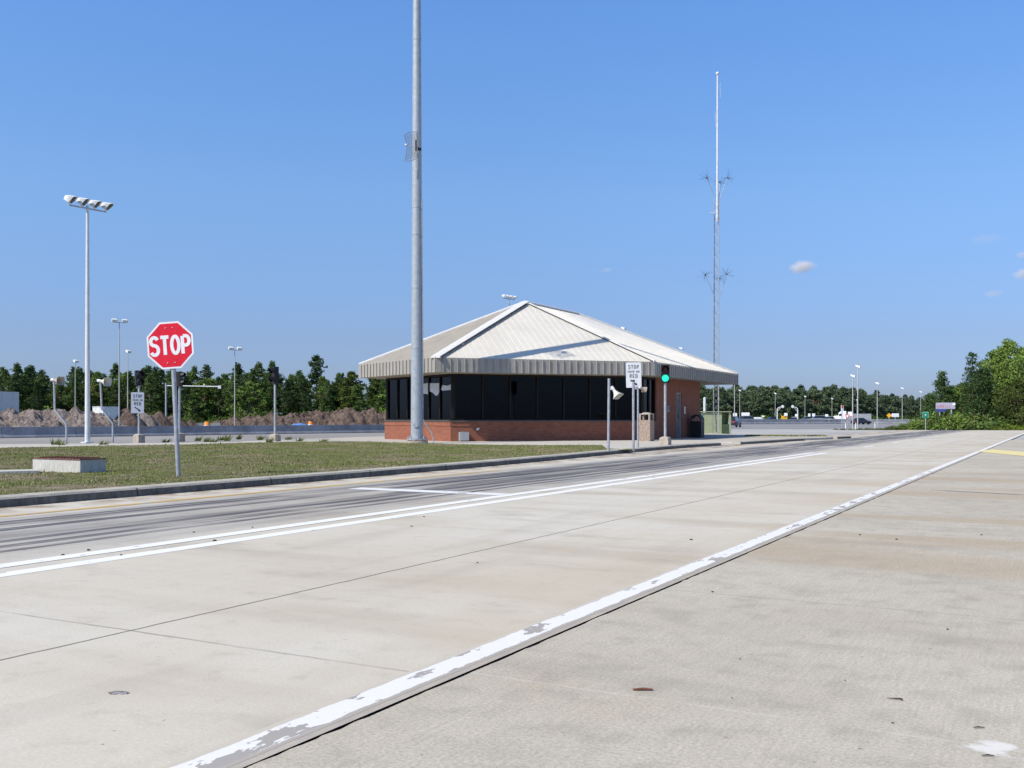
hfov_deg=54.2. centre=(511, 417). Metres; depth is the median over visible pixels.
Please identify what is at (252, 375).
pine tree
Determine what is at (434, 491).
stop line
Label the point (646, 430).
trash bin
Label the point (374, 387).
pine tree
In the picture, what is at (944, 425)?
shrub
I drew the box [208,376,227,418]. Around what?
pine tree
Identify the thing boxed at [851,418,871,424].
car
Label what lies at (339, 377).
pine tree
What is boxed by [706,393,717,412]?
forest tree
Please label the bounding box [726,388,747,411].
forest tree
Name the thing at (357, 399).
pine tree
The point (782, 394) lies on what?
forest tree
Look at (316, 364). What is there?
pine tree
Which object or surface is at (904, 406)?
forest tree
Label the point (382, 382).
pine tree
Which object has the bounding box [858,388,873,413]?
forest tree
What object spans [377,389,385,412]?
pine tree
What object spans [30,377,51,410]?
pine tree
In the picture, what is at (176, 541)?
lane line
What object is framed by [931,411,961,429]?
shrub
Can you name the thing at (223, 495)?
yellow line
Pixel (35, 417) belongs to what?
spoil heap
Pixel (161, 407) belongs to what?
pine tree
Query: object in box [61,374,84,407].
pine tree
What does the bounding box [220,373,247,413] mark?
pine tree
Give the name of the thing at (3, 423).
spoil heap
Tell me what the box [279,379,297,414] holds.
pine tree
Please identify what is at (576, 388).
window
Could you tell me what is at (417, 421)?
mast pole
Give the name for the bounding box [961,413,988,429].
shrub
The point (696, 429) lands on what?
trash bin
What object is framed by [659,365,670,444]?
traffic signal
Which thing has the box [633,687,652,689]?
wood chip
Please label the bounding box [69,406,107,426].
spoil heap
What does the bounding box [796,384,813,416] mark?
forest tree
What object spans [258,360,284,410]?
pine tree
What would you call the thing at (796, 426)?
highway
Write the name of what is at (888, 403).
forest tree
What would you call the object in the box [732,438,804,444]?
kerb
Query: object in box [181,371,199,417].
pine tree
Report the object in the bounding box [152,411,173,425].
spoil heap
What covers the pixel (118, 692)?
scrap
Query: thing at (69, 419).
spoil heap
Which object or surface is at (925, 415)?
road sign
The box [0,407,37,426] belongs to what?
spoil heap
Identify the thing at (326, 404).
pine tree
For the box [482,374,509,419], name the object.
window
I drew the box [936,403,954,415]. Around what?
billboard
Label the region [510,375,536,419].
window
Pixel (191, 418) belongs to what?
shrub
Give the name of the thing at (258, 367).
pine tree
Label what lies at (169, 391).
pine tree
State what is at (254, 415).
shrub
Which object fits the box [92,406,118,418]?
container
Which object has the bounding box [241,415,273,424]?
spoil heap
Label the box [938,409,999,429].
shrub
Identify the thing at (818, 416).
car
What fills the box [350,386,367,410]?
pine tree
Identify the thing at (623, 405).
window
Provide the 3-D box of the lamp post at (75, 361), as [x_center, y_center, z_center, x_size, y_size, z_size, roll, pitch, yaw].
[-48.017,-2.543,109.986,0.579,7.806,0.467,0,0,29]
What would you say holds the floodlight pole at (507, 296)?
on the ground
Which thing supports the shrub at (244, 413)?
on the ground
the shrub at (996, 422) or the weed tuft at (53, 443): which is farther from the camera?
the shrub at (996, 422)
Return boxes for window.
[387,378,396,419]
[397,377,406,419]
[407,377,410,419]
[423,375,427,419]
[428,375,438,419]
[439,374,450,419]
[454,374,481,419]
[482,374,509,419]
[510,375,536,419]
[537,375,563,419]
[564,375,589,419]
[590,376,614,419]
[615,376,640,419]
[644,377,648,419]
[649,377,654,419]
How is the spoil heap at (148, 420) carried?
on the ground
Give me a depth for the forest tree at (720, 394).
375.31 m
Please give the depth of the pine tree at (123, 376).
162.71 m
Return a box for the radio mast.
[700,72,733,433]
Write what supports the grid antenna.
attached to the mast pole at (417, 421)
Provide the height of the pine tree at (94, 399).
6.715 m
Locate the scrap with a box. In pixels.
[108,691,127,694]
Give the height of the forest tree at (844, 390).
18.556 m
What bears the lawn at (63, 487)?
on the ground
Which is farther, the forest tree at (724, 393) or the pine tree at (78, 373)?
the forest tree at (724, 393)
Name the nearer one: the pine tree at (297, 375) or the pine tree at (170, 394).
the pine tree at (170, 394)
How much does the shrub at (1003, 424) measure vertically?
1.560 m
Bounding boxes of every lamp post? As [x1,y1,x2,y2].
[73,359,78,405]
[111,318,127,425]
[125,350,131,407]
[228,346,241,425]
[734,385,734,415]
[851,375,855,428]
[855,365,860,428]
[875,382,879,426]
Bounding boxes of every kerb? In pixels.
[0,442,720,507]
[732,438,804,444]
[831,436,850,438]
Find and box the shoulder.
[247,440,1023,767]
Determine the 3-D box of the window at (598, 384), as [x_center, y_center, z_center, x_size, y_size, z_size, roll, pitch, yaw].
[4.608,-1.010,51.038,1.426,2.260,0.110,0,0,-19]
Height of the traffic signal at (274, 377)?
3.737 m
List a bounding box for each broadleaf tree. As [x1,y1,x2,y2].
[945,382,977,413]
[971,349,1009,395]
[980,337,1023,420]
[987,375,1023,429]
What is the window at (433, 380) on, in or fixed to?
in the weigh station
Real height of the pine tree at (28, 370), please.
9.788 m
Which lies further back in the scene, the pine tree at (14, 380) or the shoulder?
the pine tree at (14, 380)
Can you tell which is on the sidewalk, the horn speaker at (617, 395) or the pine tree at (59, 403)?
the horn speaker at (617, 395)
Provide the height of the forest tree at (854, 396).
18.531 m
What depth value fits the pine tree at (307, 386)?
159.48 m
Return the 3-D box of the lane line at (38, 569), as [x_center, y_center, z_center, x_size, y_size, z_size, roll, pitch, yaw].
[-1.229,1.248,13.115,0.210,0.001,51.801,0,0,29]
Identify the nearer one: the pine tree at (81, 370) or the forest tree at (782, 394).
the pine tree at (81, 370)
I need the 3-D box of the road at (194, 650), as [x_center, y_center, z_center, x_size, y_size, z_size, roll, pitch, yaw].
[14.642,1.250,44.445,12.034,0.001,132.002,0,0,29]
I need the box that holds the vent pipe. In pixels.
[703,397,705,412]
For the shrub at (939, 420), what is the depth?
105.66 m
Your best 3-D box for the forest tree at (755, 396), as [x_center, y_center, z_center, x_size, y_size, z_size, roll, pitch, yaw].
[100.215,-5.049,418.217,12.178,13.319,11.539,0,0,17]
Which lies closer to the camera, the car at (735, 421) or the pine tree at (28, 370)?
the car at (735, 421)
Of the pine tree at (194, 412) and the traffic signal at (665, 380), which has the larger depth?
the pine tree at (194, 412)
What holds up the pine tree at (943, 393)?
on the ground
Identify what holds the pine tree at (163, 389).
on the ground
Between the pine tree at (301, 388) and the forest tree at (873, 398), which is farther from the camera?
the forest tree at (873, 398)
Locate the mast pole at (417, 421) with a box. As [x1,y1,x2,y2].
[406,0,433,442]
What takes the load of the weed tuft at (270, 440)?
on the sidewalk
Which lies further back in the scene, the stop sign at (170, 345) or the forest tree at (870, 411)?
the forest tree at (870, 411)
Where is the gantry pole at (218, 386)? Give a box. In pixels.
[165,383,220,416]
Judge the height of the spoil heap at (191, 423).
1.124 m
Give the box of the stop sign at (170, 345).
[147,321,193,475]
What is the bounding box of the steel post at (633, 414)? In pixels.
[632,380,634,451]
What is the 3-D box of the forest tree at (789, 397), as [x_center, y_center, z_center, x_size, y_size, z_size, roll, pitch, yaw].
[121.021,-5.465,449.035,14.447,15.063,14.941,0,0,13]
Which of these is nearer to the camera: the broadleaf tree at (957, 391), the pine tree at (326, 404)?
the broadleaf tree at (957, 391)
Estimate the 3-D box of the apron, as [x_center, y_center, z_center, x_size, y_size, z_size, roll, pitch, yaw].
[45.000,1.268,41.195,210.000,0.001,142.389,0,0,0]
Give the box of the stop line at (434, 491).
[351,487,507,494]
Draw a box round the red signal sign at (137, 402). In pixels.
[131,392,143,412]
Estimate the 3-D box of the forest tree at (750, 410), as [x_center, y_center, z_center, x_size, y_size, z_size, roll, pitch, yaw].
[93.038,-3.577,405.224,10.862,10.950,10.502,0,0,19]
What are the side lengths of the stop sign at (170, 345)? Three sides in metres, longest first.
3.121 x 0.908 x 0.110 m
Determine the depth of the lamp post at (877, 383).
149.94 m
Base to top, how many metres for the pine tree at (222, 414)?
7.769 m
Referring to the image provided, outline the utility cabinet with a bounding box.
[700,411,731,433]
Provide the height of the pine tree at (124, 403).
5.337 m
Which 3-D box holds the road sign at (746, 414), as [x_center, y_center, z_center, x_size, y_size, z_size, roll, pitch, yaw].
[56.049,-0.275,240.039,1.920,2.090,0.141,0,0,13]
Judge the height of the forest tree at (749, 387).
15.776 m
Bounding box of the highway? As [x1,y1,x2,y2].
[731,424,898,428]
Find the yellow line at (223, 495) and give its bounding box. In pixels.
[0,470,498,516]
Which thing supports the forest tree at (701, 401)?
on the ground
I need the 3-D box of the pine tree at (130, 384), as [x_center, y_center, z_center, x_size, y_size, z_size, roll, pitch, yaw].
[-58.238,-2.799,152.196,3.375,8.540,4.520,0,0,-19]
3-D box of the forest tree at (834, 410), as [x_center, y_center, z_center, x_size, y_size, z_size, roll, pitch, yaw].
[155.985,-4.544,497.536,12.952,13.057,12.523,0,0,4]
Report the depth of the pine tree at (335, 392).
155.09 m
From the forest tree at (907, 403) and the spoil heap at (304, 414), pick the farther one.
the forest tree at (907, 403)
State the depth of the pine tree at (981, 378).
107.64 m
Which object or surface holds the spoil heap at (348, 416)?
on the ground
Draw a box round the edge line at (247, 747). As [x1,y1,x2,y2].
[161,433,1023,767]
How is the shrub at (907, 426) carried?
on the ground
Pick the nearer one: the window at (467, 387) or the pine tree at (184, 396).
the window at (467, 387)
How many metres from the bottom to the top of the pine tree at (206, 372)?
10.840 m
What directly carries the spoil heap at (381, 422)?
on the ground
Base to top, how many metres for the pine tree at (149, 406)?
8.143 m
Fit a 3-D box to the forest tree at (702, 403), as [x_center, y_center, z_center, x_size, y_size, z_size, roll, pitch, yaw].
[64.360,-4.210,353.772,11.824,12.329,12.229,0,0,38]
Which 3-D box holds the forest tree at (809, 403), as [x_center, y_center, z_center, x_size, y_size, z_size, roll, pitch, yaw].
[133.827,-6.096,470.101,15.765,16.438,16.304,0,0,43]
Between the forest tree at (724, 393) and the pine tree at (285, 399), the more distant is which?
the forest tree at (724, 393)
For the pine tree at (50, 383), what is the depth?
162.55 m
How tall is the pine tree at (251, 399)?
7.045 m
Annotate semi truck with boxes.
[833,411,870,418]
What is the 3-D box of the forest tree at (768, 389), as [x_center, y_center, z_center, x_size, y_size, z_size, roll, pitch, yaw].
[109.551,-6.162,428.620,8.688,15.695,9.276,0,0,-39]
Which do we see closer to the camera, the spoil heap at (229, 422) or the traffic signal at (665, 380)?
the traffic signal at (665, 380)
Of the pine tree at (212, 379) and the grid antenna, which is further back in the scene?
the pine tree at (212, 379)
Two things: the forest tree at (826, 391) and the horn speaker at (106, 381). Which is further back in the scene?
the forest tree at (826, 391)
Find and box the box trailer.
[0,392,18,412]
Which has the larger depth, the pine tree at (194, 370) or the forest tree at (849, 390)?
the forest tree at (849, 390)
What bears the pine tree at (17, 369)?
on the ground
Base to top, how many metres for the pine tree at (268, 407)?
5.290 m
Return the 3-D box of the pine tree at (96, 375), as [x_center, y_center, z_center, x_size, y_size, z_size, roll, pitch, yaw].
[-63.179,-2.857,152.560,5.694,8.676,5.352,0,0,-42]
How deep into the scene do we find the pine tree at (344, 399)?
150.62 m
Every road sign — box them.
[626,362,641,447]
[741,412,749,415]
[922,412,928,429]
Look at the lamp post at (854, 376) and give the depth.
113.96 m
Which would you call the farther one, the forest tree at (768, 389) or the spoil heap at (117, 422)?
the forest tree at (768, 389)
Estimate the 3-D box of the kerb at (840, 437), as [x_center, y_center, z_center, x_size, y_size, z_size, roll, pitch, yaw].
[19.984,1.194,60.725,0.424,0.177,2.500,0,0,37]
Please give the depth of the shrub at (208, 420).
146.13 m
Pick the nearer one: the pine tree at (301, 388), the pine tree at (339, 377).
the pine tree at (301, 388)
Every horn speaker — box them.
[50,377,67,443]
[97,378,113,442]
[607,378,622,450]
[635,386,646,391]
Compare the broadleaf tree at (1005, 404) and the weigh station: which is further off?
the broadleaf tree at (1005, 404)
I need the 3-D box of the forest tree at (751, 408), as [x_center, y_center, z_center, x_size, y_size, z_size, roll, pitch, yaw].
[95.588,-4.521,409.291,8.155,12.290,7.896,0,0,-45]
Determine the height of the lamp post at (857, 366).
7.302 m
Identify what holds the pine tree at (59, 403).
on the ground
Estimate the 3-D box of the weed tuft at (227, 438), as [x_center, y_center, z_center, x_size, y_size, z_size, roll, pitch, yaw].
[-14.113,0.934,49.956,0.599,0.432,0.542,0,0,-45]
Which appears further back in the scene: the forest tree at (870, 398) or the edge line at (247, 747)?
the forest tree at (870, 398)
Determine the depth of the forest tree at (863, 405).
532.38 m
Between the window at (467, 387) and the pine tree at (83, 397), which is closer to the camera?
the window at (467, 387)
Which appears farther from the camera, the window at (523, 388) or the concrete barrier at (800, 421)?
the concrete barrier at (800, 421)
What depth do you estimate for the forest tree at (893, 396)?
571.45 m
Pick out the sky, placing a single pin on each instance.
(248, 155)
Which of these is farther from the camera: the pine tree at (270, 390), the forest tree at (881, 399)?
the forest tree at (881, 399)
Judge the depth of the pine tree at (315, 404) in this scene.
153.45 m
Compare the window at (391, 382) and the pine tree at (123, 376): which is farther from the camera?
the pine tree at (123, 376)
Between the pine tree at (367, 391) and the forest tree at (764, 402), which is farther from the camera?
the forest tree at (764, 402)
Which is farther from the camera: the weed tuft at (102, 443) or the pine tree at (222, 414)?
the pine tree at (222, 414)
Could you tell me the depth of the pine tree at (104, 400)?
149.61 m
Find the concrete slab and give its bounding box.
[0,469,38,473]
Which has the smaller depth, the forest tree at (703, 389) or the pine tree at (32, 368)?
the pine tree at (32, 368)
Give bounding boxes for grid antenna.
[404,131,420,160]
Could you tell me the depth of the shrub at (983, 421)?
105.68 m
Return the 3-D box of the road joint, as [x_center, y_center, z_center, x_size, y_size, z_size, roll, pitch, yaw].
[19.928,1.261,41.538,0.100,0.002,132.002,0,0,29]
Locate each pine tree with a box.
[0,362,34,409]
[0,366,6,389]
[0,369,10,391]
[7,374,25,407]
[20,366,42,410]
[23,382,50,409]
[24,377,52,409]
[25,364,36,397]
[29,369,51,410]
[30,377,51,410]
[48,385,69,410]
[49,385,68,409]
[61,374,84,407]
[64,366,84,389]
[65,366,76,379]
[65,382,83,411]
[67,369,84,400]
[78,371,103,409]
[78,377,93,411]
[83,383,103,411]
[99,387,115,405]
[105,382,123,410]
[108,362,122,386]
[111,372,130,386]
[117,381,134,413]
[120,372,137,406]
[120,392,136,414]
[131,366,160,412]
[140,374,163,414]
[145,365,152,373]
[151,366,164,400]
[153,393,170,416]
[154,368,168,386]
[160,386,171,414]
[162,369,183,413]
[167,379,186,406]
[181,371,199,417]
[181,376,193,414]
[181,384,209,422]
[189,379,221,421]
[190,365,200,385]
[197,364,214,378]
[198,378,228,417]
[200,378,240,419]
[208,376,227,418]
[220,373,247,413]
[223,362,249,399]
[226,381,271,417]
[240,368,264,410]
[246,361,266,398]
[248,393,279,415]
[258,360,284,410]
[258,372,281,404]
[279,377,300,412]
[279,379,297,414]
[290,380,311,413]
[292,370,311,399]
[292,374,313,411]
[292,378,312,412]
[307,354,331,400]
[310,376,339,411]
[316,379,335,412]
[330,383,346,409]
[331,372,348,400]
[337,386,355,410]
[340,371,366,408]
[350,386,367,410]
[351,384,371,411]
[363,378,371,399]
[365,379,380,408]
[371,386,385,412]
[372,379,385,404]
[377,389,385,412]
[914,392,937,420]
[924,370,962,416]
[955,351,984,413]
[960,366,1000,420]
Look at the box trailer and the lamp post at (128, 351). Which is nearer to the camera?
the box trailer
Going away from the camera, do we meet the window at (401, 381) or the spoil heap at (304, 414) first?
the window at (401, 381)
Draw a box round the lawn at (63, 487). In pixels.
[0,441,634,494]
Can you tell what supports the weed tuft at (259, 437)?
on the sidewalk
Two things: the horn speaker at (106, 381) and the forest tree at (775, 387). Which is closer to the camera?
the horn speaker at (106, 381)
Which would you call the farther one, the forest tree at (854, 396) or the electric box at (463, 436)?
the forest tree at (854, 396)
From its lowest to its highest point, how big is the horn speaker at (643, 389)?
0.215 m
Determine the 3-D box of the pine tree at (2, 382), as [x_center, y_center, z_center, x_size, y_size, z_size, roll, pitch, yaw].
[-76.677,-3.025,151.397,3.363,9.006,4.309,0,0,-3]
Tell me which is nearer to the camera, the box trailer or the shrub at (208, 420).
the box trailer
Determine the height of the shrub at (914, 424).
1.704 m
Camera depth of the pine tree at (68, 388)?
152.10 m
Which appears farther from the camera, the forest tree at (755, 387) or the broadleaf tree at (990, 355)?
the forest tree at (755, 387)
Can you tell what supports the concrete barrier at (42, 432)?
on the ground
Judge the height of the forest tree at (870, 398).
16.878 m
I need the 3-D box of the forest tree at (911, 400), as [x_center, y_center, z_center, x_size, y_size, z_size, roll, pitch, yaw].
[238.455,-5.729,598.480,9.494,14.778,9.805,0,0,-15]
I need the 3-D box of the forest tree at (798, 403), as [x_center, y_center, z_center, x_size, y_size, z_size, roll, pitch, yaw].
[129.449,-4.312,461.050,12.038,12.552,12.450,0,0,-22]
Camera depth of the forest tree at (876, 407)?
550.91 m
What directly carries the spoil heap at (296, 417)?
on the ground
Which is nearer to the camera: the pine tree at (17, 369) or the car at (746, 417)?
the pine tree at (17, 369)
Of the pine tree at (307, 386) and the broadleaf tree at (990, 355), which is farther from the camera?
the pine tree at (307, 386)
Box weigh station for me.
[358,301,738,440]
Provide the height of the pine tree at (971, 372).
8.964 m
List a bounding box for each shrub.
[181,415,207,422]
[203,415,221,422]
[215,412,242,420]
[229,407,255,418]
[242,408,277,416]
[894,422,928,429]
[897,418,938,429]
[907,411,953,429]
[909,415,954,429]
[924,411,959,429]
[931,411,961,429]
[935,410,974,429]
[937,413,985,429]
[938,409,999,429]
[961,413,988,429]
[963,412,1013,429]
[972,413,1017,429]
[983,419,1019,429]
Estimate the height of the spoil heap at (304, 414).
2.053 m
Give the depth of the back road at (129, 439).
61.56 m
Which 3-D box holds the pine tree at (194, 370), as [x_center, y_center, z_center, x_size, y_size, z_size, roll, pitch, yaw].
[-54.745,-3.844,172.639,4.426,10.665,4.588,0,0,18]
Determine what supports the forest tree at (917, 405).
on the ground
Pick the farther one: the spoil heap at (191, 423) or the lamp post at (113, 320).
the spoil heap at (191, 423)
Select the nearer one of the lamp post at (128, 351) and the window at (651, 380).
the window at (651, 380)
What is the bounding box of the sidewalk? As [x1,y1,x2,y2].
[0,433,832,448]
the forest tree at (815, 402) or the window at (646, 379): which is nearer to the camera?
the window at (646, 379)
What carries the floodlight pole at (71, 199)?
on the back road at (129, 439)
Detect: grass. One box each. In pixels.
[743,434,825,435]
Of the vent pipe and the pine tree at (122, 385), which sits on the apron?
the vent pipe
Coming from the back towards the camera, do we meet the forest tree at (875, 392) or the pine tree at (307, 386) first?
the forest tree at (875, 392)
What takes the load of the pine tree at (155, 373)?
on the ground
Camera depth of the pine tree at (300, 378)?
154.01 m
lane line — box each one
[0,453,809,567]
[0,453,824,576]
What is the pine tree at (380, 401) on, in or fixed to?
on the ground
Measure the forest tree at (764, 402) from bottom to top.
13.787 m
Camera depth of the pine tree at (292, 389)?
152.87 m
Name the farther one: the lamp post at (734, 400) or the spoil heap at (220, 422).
the lamp post at (734, 400)
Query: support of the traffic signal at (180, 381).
on the back road at (129, 439)
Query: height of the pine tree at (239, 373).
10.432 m
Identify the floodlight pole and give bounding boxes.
[64,195,113,442]
[502,294,517,306]
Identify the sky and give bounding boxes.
[0,0,1023,413]
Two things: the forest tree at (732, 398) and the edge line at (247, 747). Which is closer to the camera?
the edge line at (247, 747)
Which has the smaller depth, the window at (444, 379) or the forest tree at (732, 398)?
the window at (444, 379)
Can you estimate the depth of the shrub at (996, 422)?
104.28 m
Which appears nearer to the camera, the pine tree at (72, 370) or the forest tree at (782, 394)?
the pine tree at (72, 370)
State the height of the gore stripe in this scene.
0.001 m
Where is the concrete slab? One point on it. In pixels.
(21, 471)
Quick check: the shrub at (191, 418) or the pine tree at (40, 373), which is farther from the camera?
the pine tree at (40, 373)
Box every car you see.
[731,416,740,426]
[738,416,753,418]
[811,415,824,418]
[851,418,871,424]
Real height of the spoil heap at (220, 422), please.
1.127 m
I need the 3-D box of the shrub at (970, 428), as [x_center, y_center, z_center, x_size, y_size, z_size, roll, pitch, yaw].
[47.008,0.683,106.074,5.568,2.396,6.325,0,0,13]
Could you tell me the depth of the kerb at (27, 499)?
18.63 m
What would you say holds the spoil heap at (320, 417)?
on the ground
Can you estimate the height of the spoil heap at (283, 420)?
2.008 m
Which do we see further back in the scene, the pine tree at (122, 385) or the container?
the pine tree at (122, 385)
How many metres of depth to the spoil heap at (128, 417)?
91.16 m
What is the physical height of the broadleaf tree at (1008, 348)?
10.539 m
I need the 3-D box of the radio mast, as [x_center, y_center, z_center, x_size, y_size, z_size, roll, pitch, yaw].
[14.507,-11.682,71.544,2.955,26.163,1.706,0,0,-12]
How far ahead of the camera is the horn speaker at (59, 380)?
43.20 m
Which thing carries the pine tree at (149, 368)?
on the ground
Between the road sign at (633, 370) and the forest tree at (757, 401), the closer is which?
the road sign at (633, 370)
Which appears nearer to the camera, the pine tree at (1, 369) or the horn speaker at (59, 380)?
the horn speaker at (59, 380)
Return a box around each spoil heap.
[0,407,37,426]
[0,412,10,426]
[12,409,63,426]
[43,409,97,426]
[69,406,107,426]
[95,413,118,425]
[113,419,126,425]
[114,408,146,425]
[137,412,162,425]
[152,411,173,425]
[168,415,189,425]
[186,420,199,425]
[212,420,225,424]
[220,417,244,425]
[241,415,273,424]
[262,411,295,424]
[285,412,316,424]
[300,411,322,424]
[308,409,330,424]
[327,407,369,424]
[359,407,385,424]
[378,411,385,424]
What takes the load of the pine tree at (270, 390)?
on the ground
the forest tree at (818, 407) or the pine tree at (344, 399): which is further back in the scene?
the forest tree at (818, 407)
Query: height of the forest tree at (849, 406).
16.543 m
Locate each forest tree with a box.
[700,385,714,412]
[700,391,707,414]
[700,392,709,413]
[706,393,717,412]
[708,391,726,412]
[712,385,730,412]
[720,386,733,415]
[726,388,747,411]
[728,387,754,416]
[729,394,744,416]
[743,397,754,412]
[744,394,756,414]
[745,385,758,412]
[749,390,765,416]
[749,392,763,416]
[752,385,768,413]
[752,389,768,415]
[761,386,778,416]
[761,389,786,417]
[771,385,790,410]
[775,390,796,416]
[777,388,792,417]
[784,386,799,415]
[791,388,813,415]
[791,395,805,417]
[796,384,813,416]
[807,388,829,415]
[808,390,827,414]
[820,387,840,413]
[824,397,837,414]
[828,386,840,410]
[833,391,853,413]
[834,394,847,414]
[839,386,855,411]
[844,388,858,413]
[851,387,864,413]
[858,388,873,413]
[858,396,866,412]
[863,393,873,408]
[863,397,876,415]
[866,394,881,413]
[871,395,882,417]
[872,389,880,397]
[878,394,897,416]
[878,397,888,416]
[889,393,900,417]
[894,401,909,418]
[897,397,914,418]
[909,396,918,415]
[912,402,922,416]
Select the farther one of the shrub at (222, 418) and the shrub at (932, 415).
the shrub at (222, 418)
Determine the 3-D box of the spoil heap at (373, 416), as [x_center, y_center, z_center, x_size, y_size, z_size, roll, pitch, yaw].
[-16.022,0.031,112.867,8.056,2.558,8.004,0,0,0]
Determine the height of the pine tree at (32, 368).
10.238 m
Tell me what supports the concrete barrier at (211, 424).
on the ground
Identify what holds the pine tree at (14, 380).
on the ground
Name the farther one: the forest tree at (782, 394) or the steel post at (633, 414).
the forest tree at (782, 394)
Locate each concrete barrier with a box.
[0,425,384,437]
[197,423,219,425]
[739,419,922,423]
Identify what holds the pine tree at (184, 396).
on the ground
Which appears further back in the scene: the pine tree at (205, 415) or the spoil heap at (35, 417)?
the pine tree at (205, 415)
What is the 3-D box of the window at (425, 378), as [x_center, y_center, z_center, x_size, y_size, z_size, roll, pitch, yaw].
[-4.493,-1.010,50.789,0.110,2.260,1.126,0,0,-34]
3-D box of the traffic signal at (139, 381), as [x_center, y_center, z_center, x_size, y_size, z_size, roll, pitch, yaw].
[-18.162,-0.542,48.767,0.538,3.554,0.447,0,0,30]
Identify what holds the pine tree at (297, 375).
on the ground
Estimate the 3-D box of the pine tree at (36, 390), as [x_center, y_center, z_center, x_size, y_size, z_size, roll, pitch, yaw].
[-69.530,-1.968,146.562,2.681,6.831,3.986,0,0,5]
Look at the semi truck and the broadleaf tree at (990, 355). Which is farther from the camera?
the semi truck
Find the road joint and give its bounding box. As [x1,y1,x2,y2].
[243,434,1023,767]
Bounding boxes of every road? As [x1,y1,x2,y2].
[0,430,1023,767]
[0,433,384,443]
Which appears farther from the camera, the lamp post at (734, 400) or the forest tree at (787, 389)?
the forest tree at (787, 389)
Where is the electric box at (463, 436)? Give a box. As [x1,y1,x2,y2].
[458,431,468,440]
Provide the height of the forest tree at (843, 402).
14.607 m
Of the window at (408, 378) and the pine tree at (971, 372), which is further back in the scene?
the pine tree at (971, 372)
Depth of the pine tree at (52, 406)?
150.68 m
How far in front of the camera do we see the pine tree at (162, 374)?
164.47 m
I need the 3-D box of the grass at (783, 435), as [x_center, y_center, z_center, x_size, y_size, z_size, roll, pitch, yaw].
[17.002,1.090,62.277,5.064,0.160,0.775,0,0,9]
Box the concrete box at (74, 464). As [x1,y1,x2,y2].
[32,456,106,472]
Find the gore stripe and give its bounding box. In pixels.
[979,449,1023,455]
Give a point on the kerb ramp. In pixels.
(722, 443)
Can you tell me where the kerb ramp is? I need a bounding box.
[696,442,736,444]
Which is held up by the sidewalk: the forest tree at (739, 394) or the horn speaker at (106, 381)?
the horn speaker at (106, 381)
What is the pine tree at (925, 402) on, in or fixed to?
on the ground
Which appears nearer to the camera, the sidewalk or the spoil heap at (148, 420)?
the sidewalk
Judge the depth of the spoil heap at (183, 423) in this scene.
97.54 m
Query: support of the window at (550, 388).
in the weigh station
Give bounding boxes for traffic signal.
[133,370,144,442]
[174,371,185,441]
[268,367,280,440]
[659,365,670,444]
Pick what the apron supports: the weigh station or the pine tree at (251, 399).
the weigh station
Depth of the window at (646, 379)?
52.43 m
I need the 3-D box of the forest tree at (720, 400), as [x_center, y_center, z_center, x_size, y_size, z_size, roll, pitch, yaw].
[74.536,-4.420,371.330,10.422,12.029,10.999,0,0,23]
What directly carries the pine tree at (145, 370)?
on the ground
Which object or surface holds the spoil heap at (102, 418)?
on the ground
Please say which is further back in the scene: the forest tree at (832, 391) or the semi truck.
the forest tree at (832, 391)
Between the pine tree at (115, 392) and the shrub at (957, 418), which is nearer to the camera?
the shrub at (957, 418)
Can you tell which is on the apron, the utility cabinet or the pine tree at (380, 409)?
the utility cabinet
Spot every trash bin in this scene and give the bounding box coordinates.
[639,412,653,440]
[690,414,703,437]
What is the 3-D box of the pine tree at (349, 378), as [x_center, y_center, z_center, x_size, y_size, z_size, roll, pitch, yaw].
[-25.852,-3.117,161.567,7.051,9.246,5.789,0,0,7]
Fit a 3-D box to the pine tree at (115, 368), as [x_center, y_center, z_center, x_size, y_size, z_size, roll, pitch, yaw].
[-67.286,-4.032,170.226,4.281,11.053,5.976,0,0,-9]
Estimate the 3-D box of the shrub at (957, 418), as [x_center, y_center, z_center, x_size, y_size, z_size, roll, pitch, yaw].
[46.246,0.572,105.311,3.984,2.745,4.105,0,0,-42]
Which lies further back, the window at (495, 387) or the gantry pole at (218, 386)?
the gantry pole at (218, 386)
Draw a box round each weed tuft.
[50,437,61,444]
[99,440,111,444]
[224,433,234,440]
[256,435,264,439]
[265,436,274,441]
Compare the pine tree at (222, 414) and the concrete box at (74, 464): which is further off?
the pine tree at (222, 414)
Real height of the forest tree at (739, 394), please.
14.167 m
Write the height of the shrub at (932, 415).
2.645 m
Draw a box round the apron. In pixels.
[731,429,1023,439]
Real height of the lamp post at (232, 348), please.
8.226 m

